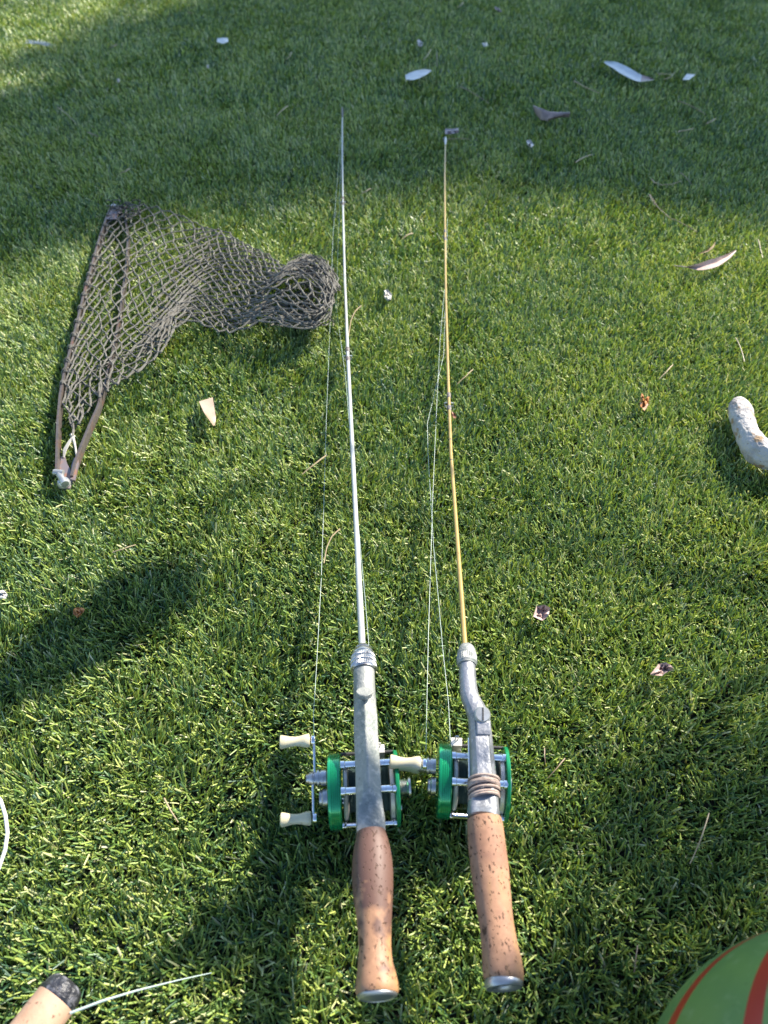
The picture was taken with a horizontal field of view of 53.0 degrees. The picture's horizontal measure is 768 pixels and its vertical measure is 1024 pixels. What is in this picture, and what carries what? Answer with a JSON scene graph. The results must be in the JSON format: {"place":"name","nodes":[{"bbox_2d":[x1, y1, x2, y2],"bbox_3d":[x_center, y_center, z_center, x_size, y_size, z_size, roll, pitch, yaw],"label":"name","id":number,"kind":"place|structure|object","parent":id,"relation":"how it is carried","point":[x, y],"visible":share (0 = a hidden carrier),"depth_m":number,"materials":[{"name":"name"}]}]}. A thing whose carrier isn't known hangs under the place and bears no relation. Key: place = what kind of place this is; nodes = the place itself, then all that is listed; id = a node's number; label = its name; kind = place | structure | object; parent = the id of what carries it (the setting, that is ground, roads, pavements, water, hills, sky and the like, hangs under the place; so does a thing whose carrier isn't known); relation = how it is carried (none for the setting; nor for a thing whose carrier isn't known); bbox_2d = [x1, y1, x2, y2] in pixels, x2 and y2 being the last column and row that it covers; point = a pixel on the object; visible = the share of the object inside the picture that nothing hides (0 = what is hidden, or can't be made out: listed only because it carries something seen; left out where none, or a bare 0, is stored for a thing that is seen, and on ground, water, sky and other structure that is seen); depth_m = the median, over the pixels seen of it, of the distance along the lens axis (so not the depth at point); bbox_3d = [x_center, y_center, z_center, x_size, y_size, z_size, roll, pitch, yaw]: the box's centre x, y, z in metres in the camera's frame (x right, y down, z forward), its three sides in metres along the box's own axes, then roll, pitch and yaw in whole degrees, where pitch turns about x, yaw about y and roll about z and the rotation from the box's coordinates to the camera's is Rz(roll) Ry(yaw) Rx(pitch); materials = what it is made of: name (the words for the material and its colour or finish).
{"place":"outdoors","nodes":[
{"label":"outdoors","id":0,"kind":"place"},
{"bbox_2d":[0,0,767,1023],"bbox_3d":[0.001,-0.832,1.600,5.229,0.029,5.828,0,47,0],"label":"grass","id":1,"kind":"structure","parent":0,"point":[156,134],"depth_m":0.86,"materials":[{"name":"green plant"}]},
{"bbox_2d":[0,590,7,598],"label":"paper scrap","id":2,"kind":"object","parent":1,"relation":"on","point":[3,594],"visible":1,"depth_m":0.74,"materials":[{"name":"white paper"}]},
{"bbox_2d":[0,797,9,868],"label":"cord loop","id":3,"kind":"object","parent":1,"relation":"on","point":[5,816],"visible":1,"depth_m":0.58,"materials":[{"name":"grey"}]},
{"bbox_2d":[24,39,50,46],"bbox_3d":[-0.833,-1.137,1.867,0.106,0.006,0.039,25,52,22],"label":"feather","id":4,"kind":"object","parent":1,"relation":"on","point":[43,43],"visible":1,"depth_m":1.86,"materials":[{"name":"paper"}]},
{"bbox_2d":[73,607,84,617],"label":"fallen leaf","id":5,"kind":"object","parent":1,"relation":"on","point":[77,612],"visible":1,"depth_m":0.72,"materials":[{"name":"brown plant"}]},
{"bbox_2d":[10,972,211,1023],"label":"spare grip","id":6,"kind":"object","parent":1,"relation":"on","point":[55,998],"visible":1,"depth_m":0.49,"materials":[{"name":"beige wood"}]},
{"bbox_2d":[163,798,177,821],"bbox_3d":[-0.166,0.231,0.598,0.002,0.004,0.023,-29,53,-24],"label":"straw","id":7,"kind":"object","parent":1,"relation":"on","point":[170,809],"visible":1,"depth_m":0.60,"materials":[{"name":"beige plant"}]},
{"bbox_2d":[52,200,340,488],"bbox_3d":[-0.244,-0.306,1.069,0.368,0.057,0.698,-5,47,-5],"label":"landing net","id":8,"kind":"object","parent":1,"relation":"on","point":[65,474],"visible":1,"depth_m":1.06,"materials":[{"name":"fabric"}]},
{"bbox_2d":[199,397,215,425],"bbox_3d":[-0.210,-0.120,0.918,0.017,0.010,0.060,-11,48,-10],"label":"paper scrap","id":9,"kind":"object","parent":1,"relation":"on","point":[207,406],"visible":1,"depth_m":0.92,"materials":[{"name":"white paper"}]},
{"bbox_2d":[217,38,227,43],"bbox_3d":[-0.394,-1.151,1.880,0.028,0.006,0.055,-8,48,-7],"label":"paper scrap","id":10,"kind":"object","parent":1,"relation":"on","point":[222,40],"visible":1,"depth_m":1.88,"materials":[{"name":"white paper"}]},
{"bbox_2d":[302,454,326,474],"bbox_3d":[-0.077,-0.053,0.863,0.003,0.005,0.040,32,55,27],"label":"straw","id":11,"kind":"object","parent":1,"relation":"on","point":[315,463],"visible":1,"depth_m":0.86,"materials":[{"name":"beige plant"}]},
{"bbox_2d":[323,529,340,562],"bbox_3d":[-0.055,0.034,0.782,0.006,0.005,0.048,13,48,12],"label":"straw","id":12,"kind":"object","parent":1,"relation":"on","point":[329,542],"visible":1,"depth_m":0.78,"materials":[{"name":"beige plant"}]},
{"bbox_2d":[279,107,411,1002],"bbox_3d":[-0.068,-0.275,1.021,0.099,0.084,1.598,-3,47,-2],"label":"fishing rod","id":13,"kind":"object","parent":1,"relation":"on","point":[369,788],"visible":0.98,"depth_m":0.56,"materials":[{"name":"white paint"}]},
{"bbox_2d":[348,306,360,334],"bbox_3d":[-0.043,-0.264,1.060,0.007,0.005,0.076,9,48,8],"label":"straw","id":14,"kind":"object","parent":1,"relation":"on","point":[352,317],"visible":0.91,"depth_m":1.06,"materials":[{"name":"beige plant"}]},
{"bbox_2d":[384,290,391,300],"bbox_3d":[0.005,-0.313,1.100,0.011,0.014,0.029,0,47,0],"label":"paper scrap","id":15,"kind":"object","parent":1,"relation":"on","point":[387,295],"visible":1,"depth_m":1.10,"materials":[{"name":"white paper"}]},
{"bbox_2d":[405,69,430,80],"bbox_3d":[0.080,-0.972,1.712,0.092,0.007,0.044,-27,53,-23],"label":"fallen leaf","id":16,"kind":"object","parent":1,"relation":"on","point":[416,74],"visible":1,"depth_m":1.71,"materials":[{"name":"white plant"}]},
{"bbox_2d":[417,39,422,46],"bbox_3d":[0.087,-1.133,1.859,0.013,0.014,0.074,0,47,0],"label":"paper scrap","id":17,"kind":"object","parent":1,"relation":"on","point":[420,42],"visible":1,"depth_m":1.86,"materials":[{"name":"white paper"}]},
{"bbox_2d":[445,128,458,133],"bbox_3d":[0.132,-0.745,1.503,0.028,0.007,0.038,0,47,0],"label":"bark flake","id":18,"kind":"object","parent":1,"relation":"on","point":[452,131],"visible":1,"depth_m":1.50,"materials":[{"name":"grey wood"}]},
{"bbox_2d":[389,137,523,992],"bbox_3d":[0.085,-0.221,0.971,0.093,0.083,1.436,3,47,2],"label":"fishing rod","id":19,"kind":"object","parent":1,"relation":"on","point":[478,782],"visible":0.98,"depth_m":0.56,"materials":[{"name":"wood"}]},
{"bbox_2d":[527,140,533,147],"bbox_3d":[0.278,-0.696,1.455,0.013,0.012,0.047,0,47,0],"label":"paper scrap","id":20,"kind":"object","parent":1,"relation":"on","point":[530,143],"visible":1,"depth_m":1.46,"materials":[{"name":"white paper"}]},
{"bbox_2d":[533,605,549,620],"bbox_3d":[0.147,0.095,0.717,0.013,0.011,0.020,16,49,14],"label":"fallen leaf","id":21,"kind":"object","parent":1,"relation":"on","point":[541,613],"visible":1,"depth_m":0.72,"materials":[{"name":"grey plant"}]},
{"bbox_2d":[533,105,569,120],"bbox_3d":[0.332,-0.799,1.545,0.077,0.020,0.038,17,49,15],"label":"bark piece","id":22,"kind":"object","parent":1,"relation":"on","point":[543,114],"visible":1,"depth_m":1.54,"materials":[{"name":"grey wood"}]},
{"bbox_2d":[604,61,653,81],"bbox_3d":[0.533,-0.988,1.725,0.060,0.009,0.154,-27,53,-23],"label":"fallen leaf","id":23,"kind":"object","parent":1,"relation":"on","point":[624,70],"visible":1,"depth_m":1.71,"materials":[{"name":"grey plant"}]},
{"bbox_2d":[634,945,637,972],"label":"twig","id":24,"kind":"object","parent":1,"relation":"on","point":[635,957],"visible":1,"depth_m":0.53,"materials":[{"name":"wood"}]},
{"bbox_2d":[640,393,648,410],"bbox_3d":[0.317,-0.137,0.934,0.010,0.012,0.035,13,48,12],"label":"fallen leaf","id":25,"kind":"object","parent":1,"relation":"on","point":[644,404],"visible":1,"depth_m":0.93,"materials":[{"name":"brown plant"}]},
{"bbox_2d":[650,662,673,675],"bbox_3d":[0.242,0.138,0.674,0.024,0.014,0.011,-21,50,-18],"label":"fallen leaf","id":26,"kind":"object","parent":1,"relation":"on","point":[661,669],"visible":1,"depth_m":0.68,"materials":[{"name":"grey plant"}]},
{"bbox_2d":[650,194,695,231],"bbox_3d":[0.471,-0.494,1.275,0.016,0.005,0.142,-12,48,-11],"label":"twig","id":27,"kind":"object","parent":1,"relation":"on","point":[667,216],"visible":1,"depth_m":1.27,"materials":[{"name":"brown wood"}]},
{"bbox_2d":[682,74,694,79],"bbox_3d":[0.676,-0.965,1.705,0.016,0.005,0.055,25,52,22],"label":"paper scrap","id":28,"kind":"object","parent":1,"relation":"on","point":[688,76],"visible":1,"depth_m":1.70,"materials":[{"name":"white paper"}]},
{"bbox_2d":[689,813,709,863],"bbox_3d":[0.240,0.247,0.583,0.002,0.004,0.045,26,52,22],"label":"straw","id":29,"kind":"object","parent":1,"relation":"on","point":[700,837],"visible":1,"depth_m":0.58,"materials":[{"name":"beige plant"}]},
{"bbox_2d":[674,250,735,269],"bbox_3d":[0.497,-0.379,1.157,0.118,0.014,0.038,-17,49,-15],"label":"fallen leaf","id":30,"kind":"object","parent":1,"relation":"on","point":[713,263],"visible":1,"depth_m":1.15,"materials":[{"name":"white plant"}]},
{"bbox_2d":[698,243,714,253],"bbox_3d":[0.505,-0.409,1.192,0.012,0.006,0.058,36,57,29],"label":"fallen leaf","id":31,"kind":"object","parent":1,"relation":"on","point":[710,248],"visible":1,"depth_m":1.18,"materials":[{"name":"plant"}]},
{"bbox_2d":[657,931,767,1023],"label":"striped ball","id":32,"kind":"object","parent":1,"relation":"on","point":[729,985],"visible":1,"depth_m":0.38,"materials":[{"name":"green plastic"}]},
{"bbox_2d":[728,396,767,470],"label":"bent stick","id":33,"kind":"object","parent":1,"relation":"on","point":[751,440],"visible":1,"depth_m":0.87,"materials":[{"name":"white wood"}]}
]}

